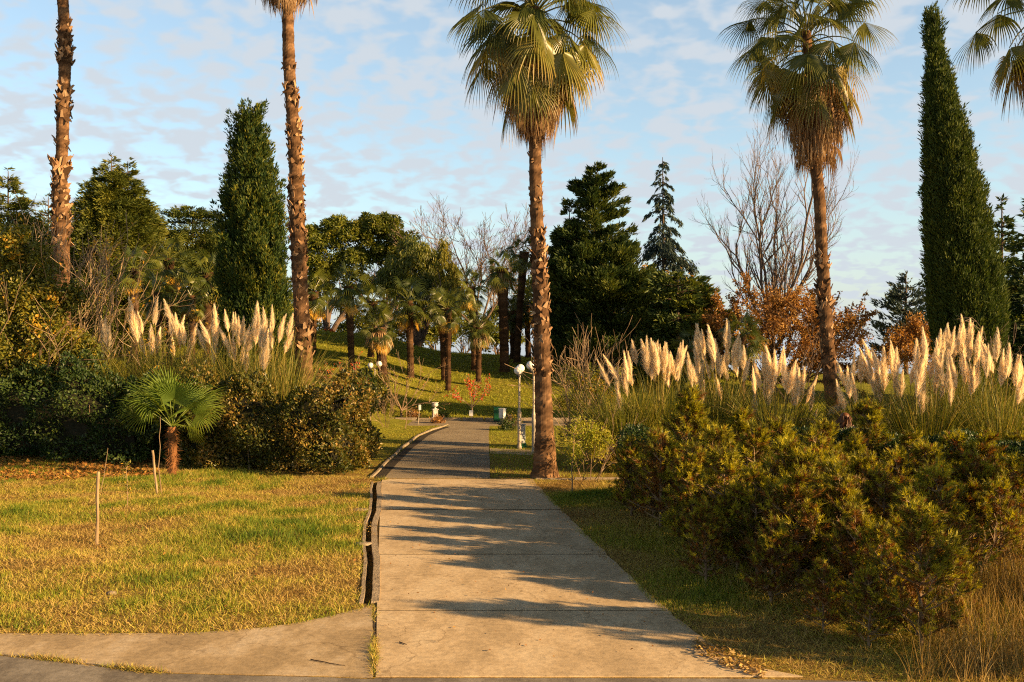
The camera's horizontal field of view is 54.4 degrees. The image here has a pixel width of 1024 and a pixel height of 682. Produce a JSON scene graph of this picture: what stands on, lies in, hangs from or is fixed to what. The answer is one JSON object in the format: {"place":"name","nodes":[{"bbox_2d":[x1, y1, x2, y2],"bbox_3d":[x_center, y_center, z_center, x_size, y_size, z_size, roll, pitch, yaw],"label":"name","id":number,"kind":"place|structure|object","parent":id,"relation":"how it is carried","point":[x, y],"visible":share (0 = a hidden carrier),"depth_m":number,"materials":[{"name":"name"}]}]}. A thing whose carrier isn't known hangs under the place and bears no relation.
{"place":"outdoors","nodes":[
{"label":"outdoors","id":0,"kind":"place"},
{"bbox_2d":[77,298,242,396],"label":"pampas grass","id":1,"kind":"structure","parent":0,"point":[176,327],"depth_m":28.64,"materials":[{"name":"green plant"}]},
{"bbox_2d":[0,605,372,677],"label":"pavement","id":2,"kind":"structure","parent":0,"point":[292,649],"depth_m":10.32,"materials":[{"name":"concrete"}]},
{"bbox_2d":[0,650,172,675],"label":"weeds","id":3,"kind":"object","parent":2,"relation":"on","point":[131,667],"visible":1,"depth_m":9.76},
{"bbox_2d":[0,457,376,635],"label":"lawn grass","id":4,"kind":"structure","parent":0,"point":[300,525],"depth_m":15.63,"materials":[{"name":"plant"}]},
{"bbox_2d":[121,303,323,417],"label":"pampas grass","id":5,"kind":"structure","parent":0,"point":[238,328],"depth_m":27.82,"materials":[{"name":"green plant"}]},
{"bbox_2d":[387,425,489,477],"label":"asphalt road","id":6,"kind":"structure","parent":0,"point":[456,451],"depth_m":27.43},
{"bbox_2d":[0,656,883,681],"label":"road","id":7,"kind":"structure","parent":0,"point":[15,669],"depth_m":9.42,"materials":[{"name":"grey concrete"}]},
{"bbox_2d":[0,332,1023,681],"bbox_3d":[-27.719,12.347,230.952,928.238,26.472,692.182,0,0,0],"label":"ground","id":8,"kind":"structure","parent":0,"point":[426,392],"depth_m":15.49,"materials":[{"name":"green plant"}]},
{"bbox_2d":[0,166,51,342],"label":"conifer tree","id":9,"kind":"object","parent":8,"relation":"on","point":[23,202],"visible":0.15,"depth_m":51.71,"materials":[{"name":"green plant"}]},
{"bbox_2d":[47,0,76,365],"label":"fan palm","id":10,"kind":"object","parent":8,"relation":"on","point":[60,163],"visible":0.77,"depth_m":31.34,"materials":[{"name":"brown plant"}]},
{"bbox_2d":[0,217,130,449],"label":"yellow shrub","id":11,"kind":"object","parent":8,"relation":"on","point":[24,294],"visible":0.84,"depth_m":27.61,"materials":[{"name":"plant"}]},
{"bbox_2d":[0,219,160,354],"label":"bare shrub","id":12,"kind":"object","parent":8,"relation":"on","point":[93,281],"visible":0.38,"depth_m":30.90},
{"bbox_2d":[0,455,166,480],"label":"fallen leaves","id":13,"kind":"object","parent":8,"relation":"on","point":[66,473],"visible":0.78,"depth_m":24.42,"materials":[{"name":"plant"}]},
{"bbox_2d":[0,348,181,464],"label":"hedge","id":14,"kind":"object","parent":8,"relation":"on","point":[33,421],"visible":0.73,"depth_m":26.03,"materials":[{"name":"green plant"}]},
{"bbox_2d":[49,151,176,356],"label":"conifer tree","id":15,"kind":"object","parent":8,"relation":"on","point":[95,203],"visible":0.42,"depth_m":48.67,"materials":[{"name":"green plant"}]},
{"bbox_2d":[0,190,236,376],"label":"bare shrub","id":16,"kind":"object","parent":8,"relation":"on","point":[100,263],"visible":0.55,"depth_m":28.70,"materials":[{"name":"brown plant"}]},
{"bbox_2d":[25,296,217,408],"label":"pampas grass","id":17,"kind":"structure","parent":8,"relation":"on","point":[105,335],"depth_m":28.25,"materials":[{"name":"green plant"}]},
{"bbox_2d":[77,157,177,356],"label":"conifer tree","id":18,"kind":"object","parent":8,"relation":"on","point":[156,219],"visible":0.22,"depth_m":49.68,"materials":[{"name":"green plant"}]},
{"bbox_2d":[113,243,158,372],"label":"windmill palm","id":19,"kind":"object","parent":8,"relation":"on","point":[134,278],"visible":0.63,"depth_m":41.84,"materials":[{"name":"green plant"}]},
{"bbox_2d":[134,268,178,369],"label":"windmill palm","id":20,"kind":"object","parent":8,"relation":"on","point":[161,295],"visible":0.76,"depth_m":39.88,"materials":[{"name":"green plant"}]},
{"bbox_2d":[145,230,194,369],"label":"windmill palm","id":21,"kind":"object","parent":8,"relation":"on","point":[168,264],"visible":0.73,"depth_m":43.81,"materials":[{"name":"green plant"}]},
{"bbox_2d":[115,365,228,474],"bbox_3d":[-7.990,1.940,23.739,2.637,2.815,2.399,0,0,0],"label":"young fan palm","id":22,"kind":"object","parent":8,"relation":"on","point":[171,394],"visible":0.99,"depth_m":23.31,"materials":[{"name":"plant"}]},
{"bbox_2d":[132,370,223,461],"bbox_3d":[-8.753,1.985,26.690,2.535,2.406,2.359,0,0,15],"label":"hedge","id":23,"kind":"object","parent":8,"relation":"on","point":[164,447],"visible":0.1,"depth_m":26.12,"materials":[{"name":"green plant"}]},
{"bbox_2d":[159,204,224,336],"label":"cedar tree","id":24,"kind":"object","parent":8,"relation":"on","point":[207,240],"visible":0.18,"depth_m":52.88,"materials":[{"name":"green plant"}]},
{"bbox_2d":[171,274,213,368],"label":"windmill palm","id":25,"kind":"object","parent":8,"relation":"on","point":[195,314],"visible":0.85,"depth_m":39.89,"materials":[{"name":"green plant"}]},
{"bbox_2d":[180,245,221,369],"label":"windmill palm","id":26,"kind":"object","parent":8,"relation":"on","point":[206,276],"visible":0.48,"depth_m":42.82,"materials":[{"name":"green plant"}]},
{"bbox_2d":[206,98,295,392],"bbox_3d":[-9.537,-2.965,37.024,3.257,12.325,3.243,0,0,0],"label":"column cypress","id":27,"kind":"object","parent":8,"relation":"on","point":[250,270],"depth_m":36.29,"materials":[{"name":"green plant"}]},
{"bbox_2d":[164,301,369,432],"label":"pampas grass","id":28,"kind":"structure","parent":8,"relation":"on","point":[264,340],"depth_m":27.16,"materials":[{"name":"green plant"}]},
{"bbox_2d":[164,358,390,474],"bbox_3d":[-5.973,1.837,25.053,5.794,2.844,3.203,0,0,22],"label":"hedge","id":29,"kind":"object","parent":8,"relation":"on","point":[321,426],"visible":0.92,"depth_m":24.38,"materials":[{"name":"green plant"}]},
{"bbox_2d":[255,0,317,384],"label":"fan palm","id":30,"kind":"object","parent":8,"relation":"on","point":[298,231],"visible":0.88,"depth_m":29.03,"materials":[{"name":"brown plant"}]},
{"bbox_2d":[307,265,335,354],"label":"windmill palm","id":31,"kind":"object","parent":8,"relation":"on","point":[317,309],"visible":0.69,"depth_m":50.52,"materials":[{"name":"green plant"}]},
{"bbox_2d":[305,213,378,330],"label":"broadleaf tree","id":32,"kind":"object","parent":8,"relation":"on","point":[321,240],"visible":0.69,"depth_m":65.44,"materials":[{"name":"plant"}]},
{"bbox_2d":[320,260,372,377],"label":"windmill palm","id":33,"kind":"object","parent":8,"relation":"on","point":[345,295],"visible":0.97,"depth_m":45.51,"materials":[{"name":"green plant"}]},
{"bbox_2d":[359,481,381,603],"bbox_3d":[-2.429,3.316,17.319,0.314,0.288,10.450,0,0,-7],"label":"drain channel","id":34,"kind":"object","parent":8,"relation":"on","point":[376,570],"visible":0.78,"depth_m":15.05,"materials":[{"name":"concrete"}]},
{"bbox_2d":[355,280,393,358],"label":"windmill palm","id":35,"kind":"object","parent":8,"relation":"on","point":[373,306],"visible":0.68,"depth_m":50.97,"materials":[{"name":"green plant"}]},
{"bbox_2d":[357,304,399,384],"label":"windmill palm","id":36,"kind":"object","parent":8,"relation":"on","point":[378,339],"visible":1,"depth_m":46.26,"materials":[{"name":"green plant"}]},
{"bbox_2d":[346,211,421,331],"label":"broadleaf tree","id":37,"kind":"object","parent":8,"relation":"on","point":[380,227],"visible":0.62,"depth_m":65.39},
{"bbox_2d":[385,274,433,379],"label":"windmill palm","id":38,"kind":"object","parent":8,"relation":"on","point":[408,317],"visible":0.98,"depth_m":48.80,"materials":[{"name":"green plant"}]},
{"bbox_2d":[372,233,462,346],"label":"weeping tree","id":39,"kind":"object","parent":8,"relation":"on","point":[415,258],"visible":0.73,"depth_m":59.40,"materials":[{"name":"plant"}]},
{"bbox_2d":[50,330,825,418],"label":"hill grass","id":40,"kind":"structure","parent":8,"relation":"on","point":[459,354],"depth_m":49.76,"materials":[{"name":"plant"}]},
{"bbox_2d":[427,287,465,392],"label":"windmill palm","id":41,"kind":"object","parent":8,"relation":"on","point":[448,324],"visible":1,"depth_m":46.85,"materials":[{"name":"green plant"}]},
{"bbox_2d":[417,237,477,342],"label":"weeping tree","id":42,"kind":"object","parent":8,"relation":"on","point":[449,267],"visible":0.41,"depth_m":57.78,"materials":[{"name":"green plant"}]},
{"bbox_2d":[387,193,530,326],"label":"bare tree","id":43,"kind":"object","parent":8,"relation":"on","point":[480,259],"visible":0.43,"depth_m":65.22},
{"bbox_2d":[452,266,493,371],"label":"windmill palm","id":44,"kind":"object","parent":8,"relation":"on","point":[469,297],"visible":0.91,"depth_m":51.53,"materials":[{"name":"green plant"}]},
{"bbox_2d":[460,311,499,381],"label":"windmill palm","id":45,"kind":"object","parent":8,"relation":"on","point":[479,338],"visible":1,"depth_m":48.77,"materials":[{"name":"green plant"}]},
{"bbox_2d":[482,246,522,372],"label":"windmill palm","id":46,"kind":"object","parent":8,"relation":"on","point":[504,282],"visible":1,"depth_m":51.48,"materials":[{"name":"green plant"}]},
{"bbox_2d":[504,232,531,362],"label":"windmill palm","id":47,"kind":"object","parent":8,"relation":"on","point":[524,254],"visible":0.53,"depth_m":54.82,"materials":[{"name":"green plant"}]},
{"bbox_2d":[447,0,631,478],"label":"fan palm","id":48,"kind":"object","parent":8,"relation":"on","point":[539,73],"visible":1,"depth_m":23.04,"materials":[{"name":"green plant"}]},
{"bbox_2d":[532,198,603,375],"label":"spreading conifer","id":49,"kind":"object","parent":8,"relation":"on","point":[560,316],"visible":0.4,"depth_m":51.65,"materials":[{"name":"green plant"}]},
{"bbox_2d":[506,326,641,462],"bbox_3d":[1.609,1.386,26.034,3.597,3.846,4.033,0,0,0],"label":"open shrub","id":50,"kind":"object","parent":8,"relation":"on","point":[570,400],"visible":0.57,"depth_m":26.40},
{"bbox_2d":[532,315,641,415],"bbox_3d":[2.143,1.226,29.001,3.354,4.166,4.257,0,0,28],"label":"open shrub","id":51,"kind":"object","parent":8,"relation":"on","point":[594,377],"visible":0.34,"depth_m":28.94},
{"bbox_2d":[551,398,645,480],"bbox_3d":[2.180,2.308,22.250,2.314,2.000,2.221,0,0,-32],"label":"feathery shrub","id":52,"kind":"object","parent":8,"relation":"on","point":[590,434],"visible":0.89,"depth_m":22.43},
{"bbox_2d":[547,160,659,379],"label":"spreading conifer","id":53,"kind":"object","parent":8,"relation":"on","point":[617,293],"visible":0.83,"depth_m":50.62,"materials":[{"name":"green plant"}]},
{"bbox_2d":[604,434,658,515],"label":"young pine","id":54,"kind":"object","parent":8,"relation":"on","point":[631,448],"visible":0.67,"depth_m":18.05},
{"bbox_2d":[616,420,686,528],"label":"young pine","id":55,"kind":"object","parent":8,"relation":"on","point":[664,449],"visible":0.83,"depth_m":16.97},
{"bbox_2d":[626,286,698,387],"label":"spreading conifer","id":56,"kind":"object","parent":8,"relation":"on","point":[659,305],"visible":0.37,"depth_m":49.14,"materials":[{"name":"green plant"}]},
{"bbox_2d":[634,157,699,303],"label":"weeping spruce","id":57,"kind":"object","parent":8,"relation":"on","point":[666,248],"visible":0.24,"depth_m":55.80,"materials":[{"name":"green plant"}]},
{"bbox_2d":[639,267,715,391],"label":"cedar tree","id":58,"kind":"object","parent":8,"relation":"on","point":[692,284],"visible":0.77,"depth_m":48.42,"materials":[{"name":"green plant"}]},
{"bbox_2d":[658,438,713,549],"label":"young pine","id":59,"kind":"object","parent":8,"relation":"on","point":[687,471],"visible":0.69,"depth_m":15.03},
{"bbox_2d":[655,379,722,494],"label":"young pine","id":60,"kind":"object","parent":8,"relation":"on","point":[692,411],"visible":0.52,"depth_m":17.89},
{"bbox_2d":[681,279,731,379],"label":"tree","id":61,"kind":"object","parent":8,"relation":"on","point":[707,297],"visible":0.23,"depth_m":49.29,"materials":[{"name":"green plant"}]},
{"bbox_2d":[675,497,739,583],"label":"young pine","id":62,"kind":"object","parent":8,"relation":"on","point":[709,536],"visible":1,"depth_m":13.04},
{"bbox_2d":[678,418,745,507],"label":"young pine","id":63,"kind":"object","parent":8,"relation":"on","point":[716,433],"visible":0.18,"depth_m":16.63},
{"bbox_2d":[687,439,747,560],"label":"young pine","id":64,"kind":"object","parent":8,"relation":"on","point":[728,459],"visible":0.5,"depth_m":14.10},
{"bbox_2d":[709,474,766,570],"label":"young pine","id":65,"kind":"object","parent":8,"relation":"on","point":[733,490],"visible":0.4,"depth_m":13.67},
{"bbox_2d":[721,401,757,484],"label":"young pine","id":66,"kind":"object","parent":8,"relation":"on","point":[741,418],"visible":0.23,"depth_m":18.05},
{"bbox_2d":[713,306,768,402],"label":"windmill palm","id":67,"kind":"object","parent":8,"relation":"on","point":[751,350],"visible":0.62,"depth_m":35.87,"materials":[{"name":"green plant"}]},
{"bbox_2d":[714,417,782,513],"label":"young pine","id":68,"kind":"object","parent":8,"relation":"on","point":[751,449],"visible":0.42,"depth_m":15.71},
{"bbox_2d":[723,460,778,575],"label":"young pine","id":69,"kind":"object","parent":8,"relation":"on","point":[755,479],"visible":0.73,"depth_m":13.28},
{"bbox_2d":[734,510,805,603],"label":"young pine","id":70,"kind":"object","parent":8,"relation":"on","point":[775,543],"visible":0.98,"depth_m":11.97,"materials":[{"name":"plant"}]},
{"bbox_2d":[688,30,859,360],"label":"bare tree","id":71,"kind":"object","parent":8,"relation":"on","point":[776,279],"visible":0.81,"depth_m":51.25,"materials":[{"name":"plant"}]},
{"bbox_2d":[708,346,855,444],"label":"pampas grass","id":72,"kind":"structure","parent":8,"relation":"on","point":[796,391],"depth_m":24.00,"materials":[{"name":"beige plant"}]},
{"bbox_2d":[753,430,819,514],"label":"young pine","id":73,"kind":"object","parent":8,"relation":"on","point":[783,445],"visible":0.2,"depth_m":14.78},
{"bbox_2d":[684,270,891,396],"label":"autumn tree","id":74,"kind":"object","parent":8,"relation":"on","point":[734,302],"visible":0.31,"depth_m":48.22,"materials":[{"name":"orange plant"}]},
{"bbox_2d":[746,457,842,593],"bbox_3d":[3.647,2.361,12.588,1.324,1.828,1.280,0,0,-43],"label":"young pine","id":75,"kind":"object","parent":8,"relation":"on","point":[787,493],"visible":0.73,"depth_m":12.44,"materials":[{"name":"plant"}]},
{"bbox_2d":[773,441,827,539],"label":"young pine","id":76,"kind":"object","parent":8,"relation":"on","point":[808,463],"visible":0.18,"depth_m":14.55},
{"bbox_2d":[722,280,880,402],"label":"autumn shrub","id":77,"kind":"object","parent":8,"relation":"on","point":[802,342],"visible":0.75,"depth_m":45.78,"materials":[{"name":"orange plant"}]},
{"bbox_2d":[717,0,894,421],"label":"fan palm","id":78,"kind":"object","parent":8,"relation":"on","point":[810,105],"visible":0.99,"depth_m":26.69,"materials":[{"name":"green plant"}]},
{"bbox_2d":[798,424,834,471],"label":"young pine","id":79,"kind":"object","parent":8,"relation":"on","point":[813,436],"visible":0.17,"depth_m":15.73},
{"bbox_2d":[615,423,1023,519],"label":"hedge","id":80,"kind":"object","parent":8,"relation":"on","point":[635,431],"visible":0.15,"depth_m":18.19,"materials":[{"name":"green plant"}]},
{"bbox_2d":[793,554,849,632],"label":"young pine","id":81,"kind":"object","parent":8,"relation":"on","point":[822,574],"visible":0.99,"depth_m":10.93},
{"bbox_2d":[799,461,876,589],"bbox_3d":[4.173,2.380,12.636,1.153,1.768,1.009,0,0,-4],"label":"young pine","id":82,"kind":"object","parent":8,"relation":"on","point":[844,491],"visible":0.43,"depth_m":12.56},
{"bbox_2d":[806,497,896,611],"bbox_3d":[3.993,2.527,11.684,1.024,1.462,1.059,0,0,41],"label":"young pine","id":83,"kind":"object","parent":8,"relation":"on","point":[859,522],"visible":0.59,"depth_m":11.66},
{"bbox_2d":[838,394,896,458],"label":"young pine","id":84,"kind":"object","parent":8,"relation":"on","point":[871,420],"visible":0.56,"depth_m":17.92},
{"bbox_2d":[841,442,898,516],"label":"young pine","id":85,"kind":"object","parent":8,"relation":"on","point":[864,460],"visible":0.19,"depth_m":14.50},
{"bbox_2d":[840,562,902,648],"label":"young pine","id":86,"kind":"object","parent":8,"relation":"on","point":[860,595],"visible":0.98,"depth_m":10.34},
{"bbox_2d":[839,517,915,619],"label":"young pine","id":87,"kind":"object","parent":8,"relation":"on","point":[877,536],"visible":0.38,"depth_m":11.22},
{"bbox_2d":[801,339,954,444],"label":"pampas grass","id":88,"kind":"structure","parent":8,"relation":"on","point":[880,374],"depth_m":23.41,"materials":[{"name":"beige plant"}]},
{"bbox_2d":[839,459,930,571],"bbox_3d":[4.755,2.382,12.793,1.238,1.767,1.280,0,0,3],"label":"young pine","id":89,"kind":"object","parent":8,"relation":"on","point":[885,489],"visible":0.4,"depth_m":12.80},
{"bbox_2d":[875,443,917,500],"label":"young pine","id":90,"kind":"object","parent":8,"relation":"on","point":[894,462],"visible":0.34,"depth_m":15.38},
{"bbox_2d":[867,270,931,374],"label":"blue pine","id":91,"kind":"object","parent":8,"relation":"on","point":[898,296],"visible":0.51,"depth_m":59.87,"materials":[{"name":"green plant"}]},
{"bbox_2d":[872,310,934,409],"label":"autumn shrub","id":92,"kind":"object","parent":8,"relation":"on","point":[914,327],"visible":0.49,"depth_m":41.85,"materials":[{"name":"orange plant"}]},
{"bbox_2d":[861,492,976,648],"bbox_3d":[4.227,2.432,10.498,1.114,1.733,1.290,0,0,10],"label":"young pine","id":93,"kind":"object","parent":8,"relation":"on","point":[909,539],"visible":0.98,"depth_m":10.29,"materials":[{"name":"plant"}]},
{"bbox_2d":[891,436,959,502],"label":"young pine","id":94,"kind":"object","parent":8,"relation":"on","point":[918,448],"visible":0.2,"depth_m":15.36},
{"bbox_2d":[848,327,1019,448],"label":"pampas grass","id":95,"kind":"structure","parent":8,"relation":"on","point":[920,373],"depth_m":22.50,"materials":[{"name":"beige plant"}]},
{"bbox_2d":[921,540,982,623],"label":"young pine","id":96,"kind":"object","parent":8,"relation":"on","point":[967,573],"visible":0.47,"depth_m":11.03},
{"bbox_2d":[905,457,999,570],"bbox_3d":[5.546,2.347,12.777,1.335,1.793,1.152,0,0,26],"label":"young pine","id":97,"kind":"object","parent":8,"relation":"on","point":[927,487],"visible":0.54,"depth_m":12.62,"materials":[{"name":"plant"}]},
{"bbox_2d":[916,0,1011,399],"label":"tall cypress","id":98,"kind":"object","parent":8,"relation":"on","point":[962,268],"visible":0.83,"depth_m":35.30,"materials":[{"name":"green plant"}]},
{"bbox_2d":[949,444,1005,537],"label":"young pine","id":99,"kind":"object","parent":8,"relation":"on","point":[980,468],"visible":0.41,"depth_m":15.36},
{"bbox_2d":[944,472,1016,565],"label":"young pine","id":100,"kind":"object","parent":8,"relation":"on","point":[968,498],"visible":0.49,"depth_m":13.48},
{"bbox_2d":[949,422,1018,510],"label":"young pine","id":101,"kind":"object","parent":8,"relation":"on","point":[984,443],"visible":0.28,"depth_m":17.01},
{"bbox_2d":[946,0,1023,122],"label":"fan palm","id":102,"kind":"object","parent":8,"relation":"on","point":[1016,69],"visible":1,"depth_m":23.75,"materials":[{"name":"green plant"}]},
{"bbox_2d":[972,473,1023,573],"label":"young pine","id":103,"kind":"object","parent":8,"relation":"on","point":[995,500],"visible":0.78,"depth_m":13.42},
{"bbox_2d":[973,448,1023,542],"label":"young pine","id":104,"kind":"object","parent":8,"relation":"on","point":[1015,469],"visible":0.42,"depth_m":14.96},
{"bbox_2d":[994,193,1023,352],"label":"fir tree","id":105,"kind":"object","parent":8,"relation":"on","point":[1008,221],"visible":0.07,"depth_m":45.82,"materials":[{"name":"green plant"}]},
{"bbox_2d":[1001,197,1023,407],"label":"fir tree","id":106,"kind":"object","parent":8,"relation":"on","point":[1016,286],"visible":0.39,"depth_m":43.80,"materials":[{"name":"green plant"}]},
{"bbox_2d":[0,0,1023,373],"label":"sky","id":107,"kind":"structure","parent":0,"point":[387,124],"materials":[{"name":"blue"}]},
{"bbox_2d":[489,426,616,477],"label":"strip grass","id":108,"kind":"structure","parent":0,"point":[524,463],"depth_m":26.73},
{"bbox_2d":[376,479,802,676],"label":"path","id":109,"kind":"structure","parent":0,"point":[558,573],"depth_m":12.32,"materials":[{"name":"concrete"}]},
{"bbox_2d":[373,509,664,675],"bbox_3d":[-0.246,3.222,14.416,3.456,0.060,9.483,0,0,-7],"label":"path joint","id":110,"kind":"object","parent":109,"relation":"on","point":[374,624],"visible":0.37,"depth_m":11.79,"materials":[{"name":"concrete"}]},
{"bbox_2d":[691,638,770,677],"bbox_3d":[2.140,3.158,10.004,0.403,0.152,1.283,0,0,-29],"label":"dry debris","id":111,"kind":"object","parent":109,"relation":"on","point":[746,662],"visible":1,"depth_m":9.89,"materials":[{"name":"brown plant"}]},
{"bbox_2d":[554,335,699,472],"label":"pampas grass","id":112,"kind":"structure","parent":0,"point":[626,378],"depth_m":24.26,"materials":[{"name":"green plant"}]},
{"bbox_2d":[576,338,737,449],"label":"pampas grass","id":113,"kind":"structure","parent":0,"point":[663,362],"depth_m":24.51,"materials":[{"name":"green plant"}]},
{"bbox_2d":[649,320,790,427],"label":"pampas grass","id":114,"kind":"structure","parent":0,"point":[696,378],"depth_m":25.79,"materials":[{"name":"beige plant"}]},
{"bbox_2d":[612,512,1023,645],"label":"rough grass","id":115,"kind":"structure","parent":0,"point":[689,557],"depth_m":13.10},
{"bbox_2d":[873,313,1023,435],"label":"pampas grass","id":116,"kind":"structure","parent":0,"point":[948,340],"depth_m":25.36,"materials":[{"name":"beige plant"}]},
{"bbox_2d":[892,504,1023,681],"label":"dry grass","id":117,"kind":"structure","parent":0,"point":[1012,639],"depth_m":10.34,"materials":[{"name":"plant"}]},
{"bbox_2d":[915,326,1023,446],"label":"pampas grass","id":118,"kind":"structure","parent":0,"point":[1005,366],"depth_m":22.27,"materials":[{"name":"beige plant"}]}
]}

